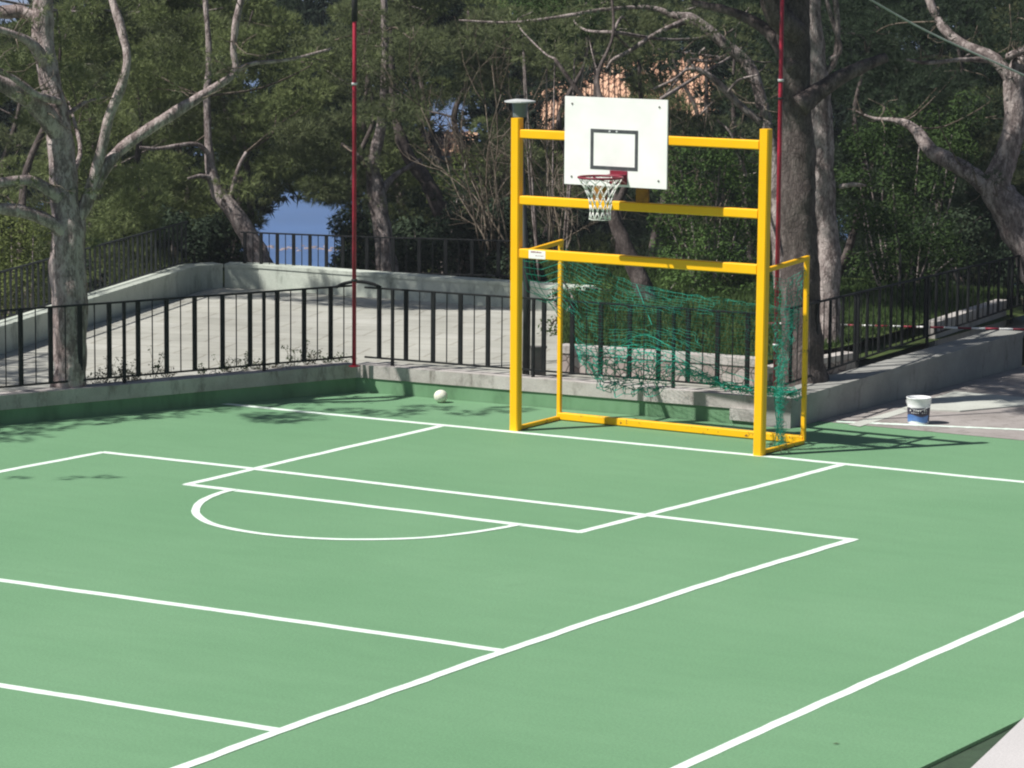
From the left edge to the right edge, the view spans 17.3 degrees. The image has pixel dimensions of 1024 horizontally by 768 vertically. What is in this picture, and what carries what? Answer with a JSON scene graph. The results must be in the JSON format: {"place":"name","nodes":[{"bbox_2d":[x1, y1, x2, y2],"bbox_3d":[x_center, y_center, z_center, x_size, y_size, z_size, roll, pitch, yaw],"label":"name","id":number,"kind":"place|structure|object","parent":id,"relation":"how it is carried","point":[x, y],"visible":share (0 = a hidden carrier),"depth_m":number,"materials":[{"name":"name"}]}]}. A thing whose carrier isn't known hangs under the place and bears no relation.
{"place":"outdoors","nodes":[
{"label":"outdoors","id":0,"kind":"place"},
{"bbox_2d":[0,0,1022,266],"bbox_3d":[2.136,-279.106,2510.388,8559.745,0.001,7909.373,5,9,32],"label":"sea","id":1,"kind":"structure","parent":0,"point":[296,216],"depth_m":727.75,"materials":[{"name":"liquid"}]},
{"bbox_2d":[267,245,336,250],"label":"rocks","id":2,"kind":"object","parent":1,"relation":"in","point":[272,246],"visible":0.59,"depth_m":678.09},
{"bbox_2d":[0,391,1023,767],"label":"court","id":3,"kind":"object","parent":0,"point":[924,563],"visible":1,"depth_m":29.31,"materials":[{"name":"paint"}]},
{"bbox_2d":[434,390,447,402],"bbox_3d":[-0.861,0.148,40.709,0.166,0.154,0.166,5,9,32],"label":"ball","id":4,"kind":"object","parent":3,"relation":"on","point":[440,396],"visible":1,"depth_m":40.65,"materials":[{"name":"beige leather"}]},
{"bbox_2d":[0,403,1023,767],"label":"court markings","id":5,"kind":"object","parent":3,"relation":"on","point":[196,513],"visible":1,"depth_m":29.05,"materials":[{"name":"paint"}]},
{"bbox_2d":[510,118,809,455],"bbox_3d":[1.513,-1.138,37.644,3.284,3.575,1.612,5,9,32],"label":"football goal","id":6,"kind":"object","parent":3,"relation":"on","point":[761,269],"visible":0.88,"depth_m":37.55,"materials":[{"name":"yellow paint"}]},
{"bbox_2d":[564,96,668,188],"bbox_3d":[1.142,-2.638,36.722,1.295,0.968,0.066,5,9,32],"label":"backboard","id":7,"kind":"object","parent":6,"relation":"attached to","point":[605,136],"visible":0.98,"depth_m":36.67,"materials":[{"name":"white paint"}]},
{"bbox_2d":[577,170,626,220],"bbox_3d":[0.992,-2.038,36.479,0.506,0.511,0.640,5,9,32],"label":"basketball hoop","id":8,"kind":"object","parent":7,"relation":"attached to","point":[618,177],"visible":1,"depth_m":36.40,"materials":[{"name":"fabric"}]},
{"bbox_2d":[522,248,805,446],"bbox_3d":[1.712,-0.414,37.995,3.294,2.012,1.010,5,9,32],"label":"goal net","id":9,"kind":"object","parent":6,"relation":"hanging from","point":[778,391],"visible":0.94,"depth_m":38.31,"materials":[{"name":"fabric"}]},
{"bbox_2d":[0,287,1023,392],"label":"terrace","id":10,"kind":"structure","parent":0,"point":[366,326],"depth_m":44.57,"materials":[{"name":"concrete"}]},
{"bbox_2d":[87,367,112,383],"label":"weed","id":11,"kind":"object","parent":10,"relation":"on","point":[91,373],"visible":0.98,"depth_m":39.71,"materials":[{"name":"green plant"}]},
{"bbox_2d":[111,364,127,381],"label":"weed","id":12,"kind":"object","parent":10,"relation":"on","point":[114,380],"visible":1,"depth_m":39.84,"materials":[{"name":"green plant"}]},
{"bbox_2d":[116,357,135,380],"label":"weed","id":13,"kind":"object","parent":10,"relation":"on","point":[126,369],"visible":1,"depth_m":39.95,"materials":[{"name":"green plant"}]},
{"bbox_2d":[147,345,163,377],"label":"weed","id":14,"kind":"object","parent":10,"relation":"on","point":[158,369],"visible":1,"depth_m":40.17,"materials":[{"name":"green plant"}]},
{"bbox_2d":[0,0,335,387],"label":"pine tree","id":15,"kind":"object","parent":10,"relation":"on","point":[46,108],"visible":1,"depth_m":39.28,"materials":[{"name":"grey plant"}]},
{"bbox_2d":[197,363,219,374],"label":"weed","id":16,"kind":"object","parent":10,"relation":"on","point":[198,372],"visible":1,"depth_m":40.46,"materials":[{"name":"green plant"}]},
{"bbox_2d":[211,354,235,371],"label":"weed","id":17,"kind":"object","parent":10,"relation":"on","point":[227,362],"visible":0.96,"depth_m":40.82,"materials":[{"name":"green plant"}]},
{"bbox_2d":[281,345,301,365],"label":"weed","id":18,"kind":"object","parent":10,"relation":"on","point":[291,356],"visible":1,"depth_m":41.39,"materials":[{"name":"green plant"}]},
{"bbox_2d":[295,340,318,364],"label":"weed","id":19,"kind":"object","parent":10,"relation":"on","point":[309,357],"visible":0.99,"depth_m":41.51,"materials":[{"name":"green plant"}]},
{"bbox_2d":[348,0,359,366],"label":"pole","id":20,"kind":"object","parent":10,"relation":"on","point":[354,59],"visible":1,"depth_m":41.03,"materials":[{"name":"metal"}]},
{"bbox_2d":[224,262,595,310],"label":"parapet","id":21,"kind":"structure","parent":10,"relation":"on","point":[263,276],"depth_m":49.23,"materials":[{"name":"concrete"}]},
{"bbox_2d":[241,231,358,268],"bbox_3d":[-3.173,-1.973,50.218,1.853,0.552,0.035,3,8,15],"label":"railing","id":22,"kind":"object","parent":21,"relation":"on","point":[293,248],"visible":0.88,"depth_m":50.21,"materials":[{"name":"metal"}]},
{"bbox_2d":[504,95,535,374],"bbox_3d":[0.069,-1.811,40.943,0.376,3.386,0.676,1,8,6],"label":"street lamp","id":23,"kind":"object","parent":10,"relation":"on","point":[519,107],"visible":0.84,"depth_m":40.77,"materials":[{"name":"metal"}]},
{"bbox_2d":[530,346,546,375],"bbox_3d":[0.319,-0.270,40.806,0.210,0.375,0.140,0,8,0],"label":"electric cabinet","id":24,"kind":"object","parent":10,"relation":"on","point":[538,357],"visible":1,"depth_m":40.74,"materials":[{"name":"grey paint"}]},
{"bbox_2d":[562,343,754,385],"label":"stone wall","id":25,"kind":"structure","parent":10,"relation":"on","point":[579,367],"depth_m":40.56,"materials":[{"name":"concrete"}]},
{"bbox_2d":[690,0,887,387],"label":"pine tree","id":26,"kind":"object","parent":10,"relation":"on","point":[803,97],"visible":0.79,"depth_m":39.83,"materials":[{"name":"brown plant"}]},
{"bbox_2d":[870,0,1023,75],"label":"cable","id":27,"kind":"object","parent":26,"relation":"attached to","point":[910,22],"visible":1,"depth_m":37.56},
{"bbox_2d":[767,351,854,385],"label":"stone wall","id":28,"kind":"structure","parent":10,"relation":"on","point":[847,367],"depth_m":41.36,"materials":[{"name":"concrete"}]},
{"bbox_2d":[784,255,1020,384],"bbox_3d":[5.111,-0.874,42.837,0.036,0.991,8.275,5,9,27],"label":"railing","id":29,"kind":"object","parent":10,"relation":"on","point":[926,330],"visible":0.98,"depth_m":42.71,"materials":[{"name":"metal"}]},
{"bbox_2d":[924,299,1006,348],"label":"stone wall","id":30,"kind":"structure","parent":10,"relation":"on","point":[966,333],"depth_m":44.94,"materials":[{"name":"concrete"}]},
{"bbox_2d":[485,53,638,250],"bbox_3d":[0.577,-3.473,49.643,1.546,2.973,2.930,8,11,44],"label":"bare shrub","id":31,"kind":"object","parent":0,"point":[549,215],"visible":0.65,"depth_m":49.46,"materials":[{"name":"plant"}]},
{"bbox_2d":[224,284,1023,440],"bbox_3d":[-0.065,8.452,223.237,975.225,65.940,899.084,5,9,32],"label":"ground","id":32,"kind":"structure","parent":0,"point":[960,434],"depth_m":45.33,"materials":[{"name":"concrete"}]},
{"bbox_2d":[0,214,51,316],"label":"shrub","id":33,"kind":"object","parent":32,"relation":"on","point":[28,240],"visible":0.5,"depth_m":45.97,"materials":[{"name":"green plant"}]},
{"bbox_2d":[0,14,117,305],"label":"pine tree","id":34,"kind":"object","parent":32,"relation":"on","point":[76,56],"visible":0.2,"depth_m":55.03,"materials":[{"name":"green plant"}]},
{"bbox_2d":[0,8,142,317],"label":"pine tree","id":35,"kind":"object","parent":32,"relation":"on","point":[9,138],"visible":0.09,"depth_m":63.62,"materials":[{"name":"green plant"}]},
{"bbox_2d":[0,0,184,303],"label":"pine tree","id":36,"kind":"object","parent":32,"relation":"on","point":[140,207],"visible":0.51,"depth_m":50.09,"materials":[{"name":"green plant"}]},
{"bbox_2d":[0,0,210,308],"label":"pine tree","id":37,"kind":"object","parent":32,"relation":"on","point":[93,127],"visible":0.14,"depth_m":57.39,"materials":[{"name":"green plant"}]},
{"bbox_2d":[0,262,222,354],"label":"parapet","id":38,"kind":"structure","parent":32,"relation":"on","point":[182,280],"depth_m":47.46,"materials":[{"name":"concrete"}]},
{"bbox_2d":[0,221,187,319],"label":"railing","id":39,"kind":"object","parent":38,"relation":"on","point":[90,279],"visible":0.81,"depth_m":47.09,"materials":[{"name":"metal"}]},
{"bbox_2d":[3,0,227,294],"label":"pine tree","id":40,"kind":"object","parent":32,"relation":"on","point":[35,196],"visible":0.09,"depth_m":67.43,"materials":[{"name":"green plant"}]},
{"bbox_2d":[0,0,280,306],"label":"pine tree","id":41,"kind":"object","parent":32,"relation":"on","point":[177,36],"visible":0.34,"depth_m":53.70,"materials":[{"name":"green plant"}]},
{"bbox_2d":[85,203,252,289],"bbox_3d":[-5.631,-1.479,53.626,2.965,2.804,2.057,1,8,2],"label":"shrub","id":42,"kind":"object","parent":32,"relation":"on","point":[208,237],"visible":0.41,"depth_m":53.22,"materials":[{"name":"green plant"}]},
{"bbox_2d":[0,362,356,424],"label":"wall","id":43,"kind":"structure","parent":32,"relation":"on","point":[88,400],"depth_m":40.03,"materials":[{"name":"green paint"}]},
{"bbox_2d":[0,285,351,387],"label":"railing","id":44,"kind":"object","parent":43,"relation":"on","point":[166,337],"visible":1,"depth_m":39.99,"materials":[{"name":"metal"}]},
{"bbox_2d":[58,1,309,264],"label":"pine tree","id":45,"kind":"object","parent":32,"relation":"on","point":[223,135],"visible":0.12,"depth_m":60.34,"materials":[{"name":"green plant"}]},
{"bbox_2d":[105,0,341,262],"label":"pine tree","id":46,"kind":"object","parent":32,"relation":"on","point":[231,209],"visible":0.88,"depth_m":52.11,"materials":[{"name":"green plant"}]},
{"bbox_2d":[88,0,361,281],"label":"pine tree","id":47,"kind":"object","parent":32,"relation":"on","point":[268,7],"visible":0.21,"depth_m":59.47,"materials":[{"name":"green plant"}]},
{"bbox_2d":[115,0,340,283],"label":"pine tree","id":48,"kind":"object","parent":32,"relation":"on","point":[232,156],"visible":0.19,"depth_m":57.47,"materials":[{"name":"green plant"}]},
{"bbox_2d":[257,0,462,262],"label":"pine tree","id":49,"kind":"object","parent":32,"relation":"on","point":[390,166],"visible":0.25,"depth_m":59.52,"materials":[{"name":"green plant"}]},
{"bbox_2d":[249,0,470,228],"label":"pine tree","id":50,"kind":"object","parent":32,"relation":"on","point":[289,7],"visible":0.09,"depth_m":69.52,"materials":[{"name":"green plant"}]},
{"bbox_2d":[267,0,462,271],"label":"pine tree","id":51,"kind":"object","parent":32,"relation":"on","point":[377,188],"visible":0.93,"depth_m":52.59,"materials":[{"name":"green plant"}]},
{"bbox_2d":[260,4,491,275],"bbox_3d":[-2.795,-3.423,61.738,4.355,7.064,4.724,5,9,32],"label":"pine tree","id":52,"kind":"object","parent":32,"relation":"on","point":[363,129],"visible":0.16,"depth_m":61.64,"materials":[{"name":"green plant"}]},
{"bbox_2d":[314,0,517,272],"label":"pine tree","id":53,"kind":"object","parent":32,"relation":"on","point":[405,3],"visible":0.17,"depth_m":63.36,"materials":[{"name":"green plant"}]},
{"bbox_2d":[324,0,550,272],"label":"pine tree","id":54,"kind":"object","parent":32,"relation":"on","point":[437,150],"visible":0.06,"depth_m":71.58,"materials":[{"name":"green plant"}]},
{"bbox_2d":[326,195,556,281],"bbox_3d":[-1.130,-2.099,54.559,3.792,2.057,2.302,0,8,-1],"label":"shrub","id":55,"kind":"object","parent":32,"relation":"on","point":[457,230],"visible":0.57,"depth_m":53.98,"materials":[{"name":"green plant"}]},
{"bbox_2d":[389,26,504,276],"bbox_3d":[-1.030,-3.563,55.441,2.029,4.636,2.246,-4,9,-30],"label":"pine tree","id":56,"kind":"object","parent":32,"relation":"on","point":[435,197],"visible":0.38,"depth_m":54.93,"materials":[{"name":"green plant"}]},
{"bbox_2d":[421,129,477,207],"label":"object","id":57,"kind":"structure","parent":32,"relation":"on","point":[448,155],"depth_m":95.25,"materials":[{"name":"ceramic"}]},
{"bbox_2d":[418,149,486,272],"bbox_3d":[-1.012,-2.511,57.285,1.283,2.910,1.257,-3,8,-21],"label":"shrub","id":58,"kind":"object","parent":32,"relation":"on","point":[442,181],"visible":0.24,"depth_m":57.22,"materials":[{"name":"green plant"}]},
{"bbox_2d":[327,0,585,267],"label":"pine tree","id":59,"kind":"object","parent":32,"relation":"on","point":[475,63],"visible":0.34,"depth_m":60.67,"materials":[{"name":"green plant"}]},
{"bbox_2d":[372,1,575,251],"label":"bare shrub","id":60,"kind":"object","parent":32,"relation":"on","point":[491,229],"visible":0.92,"depth_m":49.80,"materials":[{"name":"plant"}]},
{"bbox_2d":[387,0,614,272],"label":"pine tree","id":61,"kind":"object","parent":32,"relation":"on","point":[507,84],"visible":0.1,"depth_m":65.44,"materials":[{"name":"green plant"}]},
{"bbox_2d":[0,0,1023,302],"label":"distant wood","id":62,"kind":"object","parent":32,"relation":"on","point":[314,12],"visible":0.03,"depth_m":83.56,"materials":[{"name":"plant"}]},
{"bbox_2d":[356,362,753,425],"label":"wall","id":63,"kind":"structure","parent":32,"relation":"on","point":[697,404],"depth_m":40.31,"materials":[{"name":"green paint"}]},
{"bbox_2d":[364,286,772,387],"bbox_3d":[0.595,-0.527,40.281,5.482,0.971,0.036,5,9,28],"label":"railing","id":64,"kind":"object","parent":63,"relation":"on","point":[488,326],"visible":0.75,"depth_m":40.38,"materials":[{"name":"metal"}]},
{"bbox_2d":[336,280,381,288],"bbox_3d":[-1.889,-1.226,41.403,0.568,0.111,0.116,0,8,-4],"label":"rail bracket","id":65,"kind":"object","parent":64,"relation":"attached to","point":[360,281],"visible":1,"depth_m":41.39,"materials":[{"name":"metal"}]},
{"bbox_2d":[730,407,753,421],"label":"concrete block","id":66,"kind":"structure","parent":63,"relation":"attached to","point":[741,414],"depth_m":39.09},
{"bbox_2d":[433,0,700,280],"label":"pine tree","id":67,"kind":"object","parent":32,"relation":"on","point":[640,78],"visible":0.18,"depth_m":59.91,"materials":[{"name":"green plant"}]},
{"bbox_2d":[490,0,727,258],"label":"pine tree","id":68,"kind":"object","parent":32,"relation":"on","point":[583,241],"visible":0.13,"depth_m":64.10,"materials":[{"name":"green plant"}]},
{"bbox_2d":[502,53,727,215],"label":"house","id":69,"kind":"structure","parent":32,"relation":"on","point":[608,85],"depth_m":123.78,"materials":[{"name":"brick"}]},
{"bbox_2d":[535,0,714,253],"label":"pine tree","id":70,"kind":"object","parent":32,"relation":"on","point":[642,234],"visible":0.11,"depth_m":72.78,"materials":[{"name":"green plant"}]},
{"bbox_2d":[527,0,753,259],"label":"pine tree","id":71,"kind":"object","parent":32,"relation":"on","point":[654,235],"visible":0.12,"depth_m":61.39,"materials":[{"name":"green plant"}]},
{"bbox_2d":[611,0,778,261],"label":"pine tree","id":72,"kind":"object","parent":32,"relation":"on","point":[691,98],"visible":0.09,"depth_m":65.04,"materials":[{"name":"green plant"}]},
{"bbox_2d":[623,0,777,257],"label":"pine tree","id":73,"kind":"object","parent":32,"relation":"on","point":[666,77],"visible":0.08,"depth_m":73.62,"materials":[{"name":"green plant"}]},
{"bbox_2d":[607,4,888,263],"bbox_3d":[4.156,-4.147,58.088,4.996,7.258,4.488,5,9,32],"label":"pine tree","id":74,"kind":"object","parent":32,"relation":"on","point":[766,44],"visible":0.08,"depth_m":58.25,"materials":[{"name":"green plant"}]},
{"bbox_2d":[710,0,1003,281],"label":"pine tree","id":75,"kind":"object","parent":32,"relation":"on","point":[848,16],"visible":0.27,"depth_m":53.31,"materials":[{"name":"green plant"}]},
{"bbox_2d":[751,0,1003,269],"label":"pine tree","id":76,"kind":"object","parent":32,"relation":"on","point":[915,8],"visible":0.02,"depth_m":63.55,"materials":[{"name":"green plant"}]},
{"bbox_2d":[766,330,1023,428],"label":"ramp wall","id":77,"kind":"structure","parent":32,"relation":"on","point":[969,358],"depth_m":41.53,"materials":[{"name":"concrete"}]},
{"bbox_2d":[773,0,783,388],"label":"ball net pole","id":78,"kind":"object","parent":77,"relation":"on","point":[780,97],"visible":0.72,"depth_m":38.70,"materials":[{"name":"metal"}]},
{"bbox_2d":[833,86,996,281],"bbox_3d":[6.049,-2.850,51.228,2.527,3.343,1.905,2,8,13],"label":"shrub","id":79,"kind":"object","parent":32,"relation":"on","point":[957,141],"visible":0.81,"depth_m":50.93,"materials":[{"name":"green plant"}]},
{"bbox_2d":[824,0,1023,285],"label":"pine tree","id":80,"kind":"object","parent":32,"relation":"on","point":[993,239],"visible":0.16,"depth_m":54.31,"materials":[{"name":"green plant"}]},
{"bbox_2d":[835,0,1023,285],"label":"pine tree","id":81,"kind":"object","parent":32,"relation":"on","point":[990,5],"visible":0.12,"depth_m":56.30,"materials":[{"name":"green plant"}]},
{"bbox_2d":[840,0,1023,283],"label":"pine tree","id":82,"kind":"object","parent":32,"relation":"on","point":[1002,198],"visible":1,"depth_m":46.55,"materials":[{"name":"green plant"}]},
{"bbox_2d":[876,12,1023,286],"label":"pine tree","id":83,"kind":"object","parent":32,"relation":"on","point":[1020,180],"visible":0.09,"depth_m":57.47,"materials":[{"name":"green plant"}]},
{"bbox_2d":[883,2,1023,282],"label":"pine tree","id":84,"kind":"object","parent":32,"relation":"on","point":[991,152],"depth_m":66.05,"materials":[{"name":"green plant"}]},
{"bbox_2d":[899,0,1023,286],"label":"pine tree","id":85,"kind":"object","parent":32,"relation":"on","point":[992,142],"visible":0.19,"depth_m":55.16,"materials":[{"name":"green plant"}]},
{"bbox_2d":[909,203,1023,306],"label":"shrub","id":86,"kind":"object","parent":32,"relation":"on","point":[967,241],"visible":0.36,"depth_m":50.30,"materials":[{"name":"green plant"}]},
{"bbox_2d":[912,714,1023,767],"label":"court kerb","id":87,"kind":"structure","parent":32,"relation":"on","point":[951,752],"depth_m":23.95,"materials":[{"name":"paint"}]},
{"bbox_2d":[929,726,1013,767],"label":"gutter","id":88,"kind":"object","parent":32,"relation":"on","point":[970,757],"depth_m":23.69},
{"bbox_2d":[971,718,1023,767],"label":"wall","id":89,"kind":"structure","parent":32,"relation":"on","point":[1006,750],"depth_m":20.41,"materials":[{"name":"paint"}]},
{"bbox_2d":[539,260,1022,359],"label":"lawn grass","id":90,"kind":"structure","parent":0,"point":[737,296],"depth_m":45.73,"materials":[{"name":"plant"}]},
{"bbox_2d":[360,236,510,276],"bbox_3d":[-1.065,-1.883,49.717,2.425,0.542,0.035,2,8,12],"label":"railing","id":91,"kind":"object","parent":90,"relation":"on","point":[445,255],"visible":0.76,"depth_m":49.71,"materials":[{"name":"metal"}]},
{"bbox_2d":[497,0,610,281],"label":"pine tree","id":92,"kind":"object","parent":90,"relation":"on","point":[537,4],"visible":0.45,"depth_m":52.01,"materials":[{"name":"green plant"}]},
{"bbox_2d":[538,250,582,335],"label":"shrub","id":93,"kind":"object","parent":90,"relation":"on","point":[556,297],"visible":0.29,"depth_m":45.24,"materials":[{"name":"green plant"}]},
{"bbox_2d":[454,0,777,302],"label":"pine tree","id":94,"kind":"object","parent":90,"relation":"on","point":[638,275],"visible":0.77,"depth_m":48.13,"materials":[{"name":"green plant"}]},
{"bbox_2d":[459,0,783,286],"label":"pine tree","id":95,"kind":"object","parent":90,"relation":"on","point":[762,119],"visible":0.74,"depth_m":47.91,"materials":[{"name":"green plant"}]},
{"bbox_2d":[570,269,756,297],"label":"shrub","id":96,"kind":"object","parent":90,"relation":"on","point":[697,284],"visible":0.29,"depth_m":47.74,"materials":[{"name":"green plant"}]},
{"bbox_2d":[594,37,777,257],"bbox_3d":[2.845,-3.649,50.960,3.565,3.318,2.216,0,8,-2],"label":"bare shrub","id":97,"kind":"object","parent":90,"relation":"on","point":[699,165],"visible":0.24,"depth_m":50.42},
{"bbox_2d":[646,132,771,283],"bbox_3d":[2.879,-2.567,49.021,2.021,2.309,2.382,2,8,14],"label":"shrub","id":98,"kind":"object","parent":90,"relation":"on","point":[715,255],"visible":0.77,"depth_m":48.88,"materials":[{"name":"green plant"}]},
{"bbox_2d":[810,0,866,353],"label":"pine tree","id":99,"kind":"object","parent":90,"relation":"on","point":[829,252],"visible":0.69,"depth_m":42.14,"materials":[{"name":"brown plant"}]},
{"bbox_2d":[837,192,975,288],"bbox_3d":[5.653,-1.894,48.640,1.822,1.778,2.278,5,9,32],"label":"shrub","id":100,"kind":"object","parent":90,"relation":"on","point":[893,235],"visible":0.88,"depth_m":48.43,"materials":[{"name":"green plant"}]},
{"bbox_2d":[822,366,1023,439],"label":"pavement","id":101,"kind":"structure","parent":0,"point":[1009,383],"depth_m":39.95,"materials":[{"name":"concrete"}]},
{"bbox_2d":[849,409,906,425],"bbox_3d":[4.348,0.392,39.739,0.183,0.001,1.628,5,9,29],"label":"path strip","id":102,"kind":"object","parent":101,"relation":"on","point":[878,417],"visible":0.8,"depth_m":39.71,"materials":[{"name":"paint"}]},
{"bbox_2d":[768,322,1023,330],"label":"barrier pole","id":103,"kind":"object","parent":101,"relation":"on","point":[944,327],"visible":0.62,"depth_m":43.43,"materials":[{"name":"metal"}]},
{"bbox_2d":[906,395,931,424],"bbox_3d":[4.749,0.307,39.272,0.298,0.313,0.298,5,9,32],"label":"paint bucket","id":104,"kind":"object","parent":101,"relation":"on","point":[918,409],"visible":1,"depth_m":39.17,"materials":[{"name":"white plastic"}]},
{"bbox_2d":[836,421,1023,429],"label":"pavement edge line","id":105,"kind":"object","parent":101,"relation":"on","point":[935,425],"visible":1,"depth_m":39.11,"materials":[{"name":"paint"}]},
{"bbox_2d":[901,391,1023,411],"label":"path slab","id":106,"kind":"structure","parent":101,"relation":"on","point":[956,401],"depth_m":40.95,"materials":[{"name":"concrete"}]},
{"bbox_2d":[844,298,1023,358],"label":"lawn strip","id":107,"kind":"object","parent":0,"point":[1018,311],"visible":0.33,"depth_m":43.76,"materials":[{"name":"plant"}]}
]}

